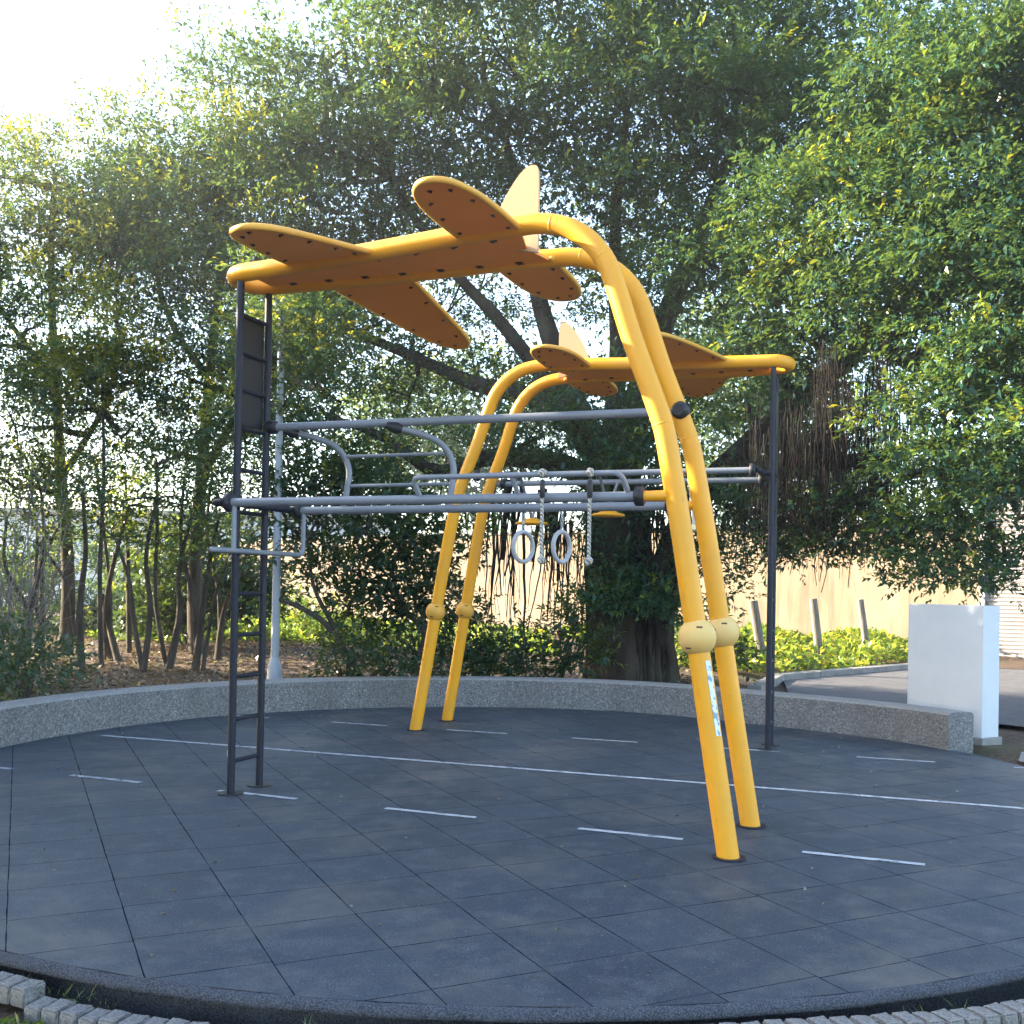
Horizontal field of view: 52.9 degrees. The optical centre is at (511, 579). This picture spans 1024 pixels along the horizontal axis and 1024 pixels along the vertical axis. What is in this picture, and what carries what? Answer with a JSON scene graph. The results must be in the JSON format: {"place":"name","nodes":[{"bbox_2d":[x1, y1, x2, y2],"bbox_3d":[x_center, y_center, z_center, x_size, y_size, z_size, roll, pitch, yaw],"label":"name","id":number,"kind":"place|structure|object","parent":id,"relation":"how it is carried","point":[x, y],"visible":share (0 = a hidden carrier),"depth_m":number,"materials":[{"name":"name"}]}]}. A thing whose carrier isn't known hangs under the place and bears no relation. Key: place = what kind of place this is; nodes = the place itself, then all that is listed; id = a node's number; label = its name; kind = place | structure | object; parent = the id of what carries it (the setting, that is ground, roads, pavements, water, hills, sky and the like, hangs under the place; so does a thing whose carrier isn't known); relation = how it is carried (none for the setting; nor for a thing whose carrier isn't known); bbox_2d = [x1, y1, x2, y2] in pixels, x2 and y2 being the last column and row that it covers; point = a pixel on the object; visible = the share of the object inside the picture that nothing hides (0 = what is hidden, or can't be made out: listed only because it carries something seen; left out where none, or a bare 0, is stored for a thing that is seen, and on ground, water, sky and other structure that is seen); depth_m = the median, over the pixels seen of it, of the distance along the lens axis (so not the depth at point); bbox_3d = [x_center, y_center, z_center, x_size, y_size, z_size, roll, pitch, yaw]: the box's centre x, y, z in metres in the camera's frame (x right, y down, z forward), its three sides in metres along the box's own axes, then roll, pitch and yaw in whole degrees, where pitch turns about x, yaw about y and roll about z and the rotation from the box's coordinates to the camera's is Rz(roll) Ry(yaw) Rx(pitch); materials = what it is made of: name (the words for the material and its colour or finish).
{"place":"outdoors","nodes":[
{"label":"outdoors","id":0,"kind":"place"},
{"bbox_2d":[0,707,1023,1023],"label":"rubber floor","id":1,"kind":"structure","parent":0,"point":[528,875],"depth_m":5.65,"materials":[{"name":"rubber"}]},
{"bbox_2d":[209,165,765,861],"bbox_3d":[-0.302,-0.582,7.184,4.018,4.525,3.174,1,0,21],"label":"aeroplane gym","id":2,"kind":"object","parent":1,"relation":"on","point":[479,233],"visible":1,"depth_m":7.05,"materials":[{"name":"yellow paint"}]},
{"bbox_2d":[511,511,534,563],"bbox_3d":[0.082,-0.313,7.492,0.033,0.396,0.251,1,-1,41],"label":"gym ring","id":3,"kind":"object","parent":2,"relation":"hanging from","point":[513,546],"visible":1,"depth_m":7.48,"materials":[{"name":"plastic"}]},
{"bbox_2d":[537,468,546,564],"bbox_3d":[0.187,-0.398,6.432,0.056,0.604,0.056,1,0,0],"label":"climbing rope","id":4,"kind":"object","parent":2,"relation":"attached to","point":[542,473],"visible":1,"depth_m":6.42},
{"bbox_2d":[551,511,571,563],"bbox_3d":[0.357,-0.309,7.386,0.033,0.395,0.250,1,-1,36],"label":"gym ring","id":5,"kind":"object","parent":2,"relation":"hanging from","point":[553,546],"visible":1,"depth_m":7.38,"materials":[{"name":"plastic"}]},
{"bbox_2d":[584,468,594,565],"bbox_3d":[0.476,-0.387,6.319,0.056,0.608,0.056,1,0,0],"label":"climbing rope","id":6,"kind":"object","parent":2,"relation":"attached to","point":[588,560],"visible":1,"depth_m":6.31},
{"bbox_2d":[406,322,795,750],"bbox_3d":[0.935,-0.530,11.030,4.018,4.525,3.174,1,0,19],"label":"aeroplane gym","id":7,"kind":"object","parent":1,"relation":"on","point":[700,371],"visible":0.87,"depth_m":11.01,"materials":[{"name":"yellow paint"}]},
{"bbox_2d":[516,478,547,525],"bbox_3d":[0.221,-0.859,11.281,0.359,0.514,0.820,1,-1,41],"label":"hanging disc","id":8,"kind":"object","parent":7,"relation":"hanging from","point":[531,521],"visible":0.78,"depth_m":11.18,"materials":[{"name":"yellow paint"}]},
{"bbox_2d":[592,476,624,517],"bbox_3d":[1.033,-0.890,11.002,0.359,0.431,0.818,1,0,-3],"label":"hanging disc","id":9,"kind":"object","parent":7,"relation":"hanging from","point":[610,514],"visible":0.72,"depth_m":10.88,"materials":[{"name":"yellow paint"}]},
{"bbox_2d":[687,478,696,531],"bbox_3d":[1.901,-0.794,10.702,0.359,0.590,0.821,1,0,-3],"label":"hanging disc","id":10,"kind":"object","parent":7,"relation":"hanging from","point":[693,524],"visible":0.2,"depth_m":10.60,"materials":[{"name":"plastic"}]},
{"bbox_2d":[0,606,1023,1023],"bbox_3d":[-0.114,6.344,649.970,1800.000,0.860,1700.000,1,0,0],"label":"ground","id":11,"kind":"structure","parent":0,"point":[1010,748],"depth_m":16.78,"materials":[{"name":"soil"}]},
{"bbox_2d":[0,971,13,980],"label":"edging brick","id":12,"kind":"object","parent":11,"relation":"on","point":[4,975],"visible":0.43,"depth_m":4.21,"materials":[{"name":"stone"}]},
{"bbox_2d":[1,1012,18,1023],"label":"grass","id":13,"kind":"structure","parent":11,"relation":"on","point":[17,1019],"depth_m":3.96,"materials":[{"name":"green plant"}]},
{"bbox_2d":[0,975,29,1004],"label":"edging brick","id":14,"kind":"object","parent":11,"relation":"on","point":[7,984],"visible":0.69,"depth_m":4.11,"materials":[{"name":"stone"}]},
{"bbox_2d":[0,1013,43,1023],"bbox_3d":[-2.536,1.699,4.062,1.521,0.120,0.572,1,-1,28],"label":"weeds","id":15,"kind":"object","parent":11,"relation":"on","point":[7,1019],"visible":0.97,"depth_m":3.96,"materials":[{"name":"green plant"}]},
{"bbox_2d":[10,979,44,1008],"bbox_3d":[-1.941,1.657,4.124,0.083,0.078,0.113,1,1,24],"label":"edging brick","id":16,"kind":"object","parent":11,"relation":"on","point":[25,993],"visible":0.88,"depth_m":4.09,"materials":[{"name":"stone"}]},
{"bbox_2d":[24,996,57,1022],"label":"edging brick","id":17,"kind":"object","parent":11,"relation":"on","point":[32,1012],"visible":0.67,"depth_m":4.01,"materials":[{"name":"stone"}]},
{"bbox_2d":[0,407,112,685],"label":"bare bush","id":18,"kind":"object","parent":11,"relation":"on","point":[9,588],"visible":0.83,"depth_m":13.55,"materials":[{"name":"green plant"}]},
{"bbox_2d":[0,610,116,701],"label":"shrub","id":19,"kind":"object","parent":11,"relation":"on","point":[24,674],"visible":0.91,"depth_m":11.52,"materials":[{"name":"green plant"}]},
{"bbox_2d":[41,998,75,1023],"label":"edging brick","id":20,"kind":"object","parent":11,"relation":"on","point":[50,1013],"visible":0.69,"depth_m":3.98,"materials":[{"name":"stone"}]},
{"bbox_2d":[0,433,135,658],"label":"slender tree","id":21,"kind":"object","parent":11,"relation":"on","point":[38,486],"visible":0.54,"depth_m":17.33,"materials":[{"name":"green plant"}]},
{"bbox_2d":[0,434,138,653],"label":"slender tree","id":22,"kind":"object","parent":11,"relation":"on","point":[35,565],"visible":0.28,"depth_m":18.34,"materials":[{"name":"green plant"}]},
{"bbox_2d":[59,1004,93,1023],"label":"edging brick","id":23,"kind":"object","parent":11,"relation":"on","point":[72,1014],"visible":0.74,"depth_m":3.96,"materials":[{"name":"stone"}]},
{"bbox_2d":[0,445,168,668],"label":"slender tree","id":24,"kind":"object","parent":11,"relation":"on","point":[78,628],"visible":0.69,"depth_m":16.44,"materials":[{"name":"green plant"}]},
{"bbox_2d":[78,1008,110,1023],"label":"edging brick","id":25,"kind":"object","parent":11,"relation":"on","point":[93,1016],"visible":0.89,"depth_m":3.94,"materials":[{"name":"stone"}]},
{"bbox_2d":[16,296,186,667],"bbox_3d":[-6.537,-1.411,16.322,2.526,6.184,1.874,1,0,0],"label":"yellow tree","id":26,"kind":"object","parent":11,"relation":"on","point":[100,347],"visible":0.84,"depth_m":16.24,"materials":[{"name":"green plant"}]},
{"bbox_2d":[0,521,211,634],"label":"hedge","id":27,"kind":"object","parent":11,"relation":"on","point":[90,612],"visible":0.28,"depth_m":23.98,"materials":[{"name":"green plant"}]},
{"bbox_2d":[7,402,214,661],"bbox_3d":[-6.771,-0.669,17.852,3.025,4.597,3.370,1,0,0],"label":"slender tree","id":28,"kind":"object","parent":11,"relation":"on","point":[111,650],"visible":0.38,"depth_m":17.99,"materials":[{"name":"green plant"}]},
{"bbox_2d":[97,1009,131,1023],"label":"edging brick","id":29,"kind":"object","parent":11,"relation":"on","point":[115,1016],"visible":0.92,"depth_m":3.92,"materials":[{"name":"stone"}]},
{"bbox_2d":[0,102,234,653],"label":"tall tree","id":30,"kind":"object","parent":11,"relation":"on","point":[32,384],"visible":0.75,"depth_m":17.21,"materials":[{"name":"green plant"}]},
{"bbox_2d":[68,436,188,652],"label":"yellow tree","id":31,"kind":"object","parent":11,"relation":"on","point":[128,630],"visible":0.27,"depth_m":19.56,"materials":[{"name":"green plant"}]},
{"bbox_2d":[118,1014,150,1023],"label":"edging brick","id":32,"kind":"object","parent":11,"relation":"on","point":[136,1019],"visible":1,"depth_m":3.92,"materials":[{"name":"stone"}]},
{"bbox_2d":[29,453,259,671],"bbox_3d":[-5.625,-0.106,15.843,3.264,3.516,2.764,1,-1,-30],"label":"slender tree","id":33,"kind":"object","parent":11,"relation":"on","point":[143,658],"visible":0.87,"depth_m":15.83,"materials":[{"name":"green plant"}]},
{"bbox_2d":[143,1016,168,1023],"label":"edging brick","id":34,"kind":"object","parent":11,"relation":"on","point":[155,1020],"visible":1,"depth_m":3.91,"materials":[{"name":"stone"}]},
{"bbox_2d":[166,1018,190,1023],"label":"edging brick","id":35,"kind":"object","parent":11,"relation":"on","point":[176,1021],"visible":1,"depth_m":3.89,"materials":[{"name":"stone"}]},
{"bbox_2d":[98,405,268,669],"bbox_3d":[-5.444,-0.561,16.593,2.843,4.484,2.486,1,0,22],"label":"slender tree","id":36,"kind":"object","parent":11,"relation":"on","point":[168,661],"visible":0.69,"depth_m":16.63,"materials":[{"name":"green plant"}]},
{"bbox_2d":[0,507,388,607],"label":"building","id":37,"kind":"structure","parent":11,"relation":"on","point":[145,520],"depth_m":44.01,"materials":[{"name":"white paint"}]},
{"bbox_2d":[123,549,152,577],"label":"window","id":38,"kind":"structure","parent":37,"relation":"in","point":[136,552],"depth_m":43.93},
{"bbox_2d":[190,1021,208,1023],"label":"edging brick","id":39,"kind":"object","parent":11,"relation":"on","point":[193,1022],"visible":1,"depth_m":3.88,"materials":[{"name":"stone"}]},
{"bbox_2d":[91,508,312,645],"bbox_3d":[-6.352,-0.082,21.131,4.597,3.219,3.428,1,0,0],"label":"shrub","id":40,"kind":"object","parent":11,"relation":"on","point":[167,605],"visible":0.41,"depth_m":20.57,"materials":[{"name":"green plant"}]},
{"bbox_2d":[9,0,401,653],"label":"tall tree","id":41,"kind":"object","parent":11,"relation":"on","point":[169,210],"visible":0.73,"depth_m":16.92,"materials":[{"name":"green plant"}]},
{"bbox_2d":[108,419,305,671],"bbox_3d":[-4.672,-0.466,16.015,2.872,4.319,2.624,1,0,0],"label":"slender tree","id":42,"kind":"object","parent":11,"relation":"on","point":[198,627],"visible":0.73,"depth_m":16.22,"materials":[{"name":"green plant"}]},
{"bbox_2d":[116,417,323,659],"bbox_3d":[-5.134,-0.609,18.473,3.752,4.524,2.910,1,0,0],"label":"slender tree","id":43,"kind":"object","parent":11,"relation":"on","point":[222,611],"visible":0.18,"depth_m":18.53,"materials":[{"name":"green plant"}]},
{"bbox_2d":[90,572,374,641],"bbox_3d":[-6.144,0.693,23.046,6.208,2.184,3.008,1,0,0],"label":"hedge","id":44,"kind":"object","parent":11,"relation":"on","point":[306,619],"visible":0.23,"depth_m":22.76,"materials":[{"name":"green plant"}]},
{"bbox_2d":[266,294,289,678],"bbox_3d":[-3.319,-1.377,14.611,0.400,5.760,0.400,1,0,0],"label":"lamp post","id":45,"kind":"object","parent":11,"relation":"on","point":[274,670],"visible":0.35,"depth_m":14.56,"materials":[{"name":"metal"}]},
{"bbox_2d":[84,612,562,654],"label":"undergrowth","id":46,"kind":"object","parent":11,"relation":"on","point":[292,636],"visible":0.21,"depth_m":22.38,"materials":[{"name":"green plant"}]},
{"bbox_2d":[0,630,719,699],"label":"leaf litter","id":47,"kind":"object","parent":11,"relation":"on","point":[187,675],"visible":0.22,"depth_m":17.08,"materials":[{"name":"brown plant"}]},
{"bbox_2d":[226,417,515,676],"bbox_3d":[-2.009,-0.250,14.744,4.118,4.143,2.979,1,0,0],"label":"leaning tree","id":48,"kind":"object","parent":11,"relation":"on","point":[399,537],"visible":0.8,"depth_m":14.46,"materials":[{"name":"green plant"}]},
{"bbox_2d":[294,619,485,677],"bbox_3d":[-1.831,1.096,13.786,2.632,1.155,1.765,1,0,15],"label":"shrub","id":49,"kind":"object","parent":11,"relation":"on","point":[379,662],"visible":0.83,"depth_m":13.79,"materials":[{"name":"green plant"}]},
{"bbox_2d":[311,331,567,532],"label":"distant tree","id":50,"kind":"object","parent":11,"relation":"on","point":[474,489],"visible":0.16,"depth_m":44.47,"materials":[{"name":"green plant"}]},
{"bbox_2d":[385,568,564,676],"bbox_3d":[-0.585,0.886,14.740,2.669,2.142,2.003,1,0,0],"label":"shrub","id":51,"kind":"object","parent":11,"relation":"on","point":[486,663],"visible":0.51,"depth_m":14.50,"materials":[{"name":"green plant"}]},
{"bbox_2d":[0,676,973,753],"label":"seat wall","id":52,"kind":"structure","parent":11,"relation":"on","point":[24,720],"depth_m":12.00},
{"bbox_2d":[21,974,967,1023],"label":"weeds","id":53,"kind":"object","parent":11,"relation":"on","point":[950,1004],"visible":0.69,"depth_m":4.10,"materials":[{"name":"green plant"}]},
{"bbox_2d":[480,590,628,678],"bbox_3d":[0.582,0.919,15.002,2.122,1.566,2.058,1,0,0],"label":"shrub","id":54,"kind":"object","parent":11,"relation":"on","point":[567,659],"visible":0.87,"depth_m":14.80,"materials":[{"name":"green plant"}]},
{"bbox_2d":[159,0,970,682],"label":"banyan tree","id":55,"kind":"object","parent":11,"relation":"on","point":[693,84],"visible":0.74,"depth_m":15.60,"materials":[{"name":"green plant"}]},
{"bbox_2d":[214,520,980,641],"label":"boundary wall","id":56,"kind":"structure","parent":11,"relation":"on","point":[837,598],"depth_m":27.25,"materials":[{"name":"paint"}]},
{"bbox_2d":[674,601,779,689],"bbox_3d":[3.293,0.997,16.814,1.824,1.569,2.338,1,0,-19],"label":"shrub","id":57,"kind":"object","parent":11,"relation":"on","point":[740,647],"visible":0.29,"depth_m":16.47,"materials":[{"name":"green plant"}]},
{"bbox_2d":[562,620,907,673],"bbox_3d":[3.442,1.381,23.944,12.096,0.923,10.047,1,-1,36],"label":"ground cover","id":58,"kind":"object","parent":11,"relation":"on","point":[791,651],"visible":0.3,"depth_m":21.96,"materials":[{"name":"green plant"}]},
{"bbox_2d":[741,1021,759,1023],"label":"edging brick","id":59,"kind":"object","parent":11,"relation":"on","point":[754,1022],"visible":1,"depth_m":3.84,"materials":[{"name":"stone"}]},
{"bbox_2d":[749,600,765,672],"bbox_3d":[4.716,1.204,19.592,0.414,1.635,0.154,1,0,0],"label":"wooden stake","id":60,"kind":"object","parent":11,"relation":"on","point":[756,623],"visible":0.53,"depth_m":19.52,"materials":[{"name":"grey wood"}]},
{"bbox_2d":[626,255,892,518],"bbox_3d":[8.760,-5.280,37.955,10.247,14.724,10.014,1,0,0],"label":"distant tree","id":61,"kind":"object","parent":11,"relation":"on","point":[710,438],"visible":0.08,"depth_m":36.79,"materials":[{"name":"green plant"}]},
{"bbox_2d":[762,1019,784,1023],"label":"edging brick","id":62,"kind":"object","parent":11,"relation":"on","point":[772,1021],"visible":1,"depth_m":3.85,"materials":[{"name":"stone"}]},
{"bbox_2d":[784,1018,808,1023],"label":"edging brick","id":63,"kind":"object","parent":11,"relation":"on","point":[794,1021],"visible":1,"depth_m":3.85,"materials":[{"name":"stone"}]},
{"bbox_2d":[809,598,822,663],"bbox_3d":[6.615,1.256,22.292,0.341,1.713,0.148,1,0,0],"label":"wooden stake","id":64,"kind":"object","parent":11,"relation":"on","point":[816,628],"visible":0.57,"depth_m":22.23,"materials":[{"name":"grey wood"}]},
{"bbox_2d":[806,1016,833,1023],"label":"edging brick","id":65,"kind":"object","parent":11,"relation":"on","point":[818,1020],"visible":1,"depth_m":3.87,"materials":[{"name":"stone"}]},
{"bbox_2d":[747,663,907,690],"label":"kerb","id":66,"kind":"structure","parent":11,"relation":"on","point":[780,678],"depth_m":19.00,"materials":[{"name":"concrete"}]},
{"bbox_2d":[828,1016,854,1023],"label":"edging brick","id":67,"kind":"object","parent":11,"relation":"on","point":[840,1020],"visible":1,"depth_m":3.88,"materials":[{"name":"stone"}]},
{"bbox_2d":[702,0,1023,612],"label":"overhanging tree","id":68,"kind":"object","parent":11,"relation":"on","point":[949,242],"visible":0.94,"depth_m":11.83,"materials":[{"name":"green plant"}]},
{"bbox_2d":[849,1015,878,1023],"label":"edging brick","id":69,"kind":"object","parent":11,"relation":"on","point":[860,1019],"visible":1,"depth_m":3.89,"materials":[{"name":"stone"}]},
{"bbox_2d":[857,599,871,662],"bbox_3d":[7.754,1.257,22.592,0.348,1.672,0.123,1,0,0],"label":"wooden stake","id":70,"kind":"object","parent":11,"relation":"on","point":[863,620],"visible":0.53,"depth_m":22.54,"materials":[{"name":"grey wood"}]},
{"bbox_2d":[869,1012,903,1023],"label":"edging brick","id":71,"kind":"object","parent":11,"relation":"on","point":[883,1018],"visible":0.95,"depth_m":3.90,"materials":[{"name":"stone"}]},
{"bbox_2d":[891,1011,924,1023],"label":"edging brick","id":72,"kind":"object","parent":11,"relation":"on","point":[905,1017],"visible":0.88,"depth_m":3.92,"materials":[{"name":"stone"}]},
{"bbox_2d":[912,1011,945,1023],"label":"edging brick","id":73,"kind":"object","parent":11,"relation":"on","point":[926,1017],"visible":0.89,"depth_m":3.93,"materials":[{"name":"stone"}]},
{"bbox_2d":[930,1008,964,1023],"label":"edging brick","id":74,"kind":"object","parent":11,"relation":"on","point":[947,1016],"visible":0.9,"depth_m":3.96,"materials":[{"name":"stone"}]},
{"bbox_2d":[907,604,1001,744],"bbox_3d":[4.892,1.033,11.438,0.314,1.515,1.060,1,0,-27],"label":"white cabinet","id":75,"kind":"object","parent":11,"relation":"on","point":[953,657],"visible":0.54,"depth_m":11.21,"materials":[{"name":"paint"}]},
{"bbox_2d":[950,1008,983,1023],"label":"edging brick","id":76,"kind":"object","parent":11,"relation":"on","point":[969,1017],"visible":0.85,"depth_m":3.97,"materials":[{"name":"stone"}]},
{"bbox_2d":[966,1006,1000,1023],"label":"edging brick","id":77,"kind":"object","parent":11,"relation":"on","point":[987,1016],"visible":0.79,"depth_m":3.99,"materials":[{"name":"stone"}]},
{"bbox_2d":[983,1002,1018,1023],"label":"edging brick","id":78,"kind":"object","parent":11,"relation":"on","point":[1008,1016],"visible":0.7,"depth_m":4.02,"materials":[{"name":"stone"}]},
{"bbox_2d":[980,487,1023,658],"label":"metal shutter","id":79,"kind":"object","parent":11,"relation":"on","point":[1011,630],"visible":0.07,"depth_m":23.72,"materials":[{"name":"white metal"}]},
{"bbox_2d":[1000,1000,1023,1023],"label":"edging brick","id":80,"kind":"object","parent":11,"relation":"on","point":[1015,1006],"visible":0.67,"depth_m":4.08,"materials":[{"name":"stone"}]},
{"bbox_2d":[1015,999,1023,1005],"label":"edging brick","id":81,"kind":"object","parent":11,"relation":"on","point":[1020,1001],"visible":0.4,"depth_m":4.15,"materials":[{"name":"stone"}]},
{"bbox_2d":[0,0,1023,533],"label":"sky","id":82,"kind":"structure","parent":0,"point":[45,45],"materials":[{"name":"white"}]},
{"bbox_2d":[784,668,1023,726],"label":"road","id":83,"kind":"structure","parent":0,"point":[888,686],"depth_m":16.74,"materials":[{"name":"concrete"}]},
{"bbox_2d":[1019,752,1023,761],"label":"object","id":84,"kind":"structure","parent":0,"point":[1021,758],"depth_m":9.98,"materials":[{"name":"concrete"}]}
]}

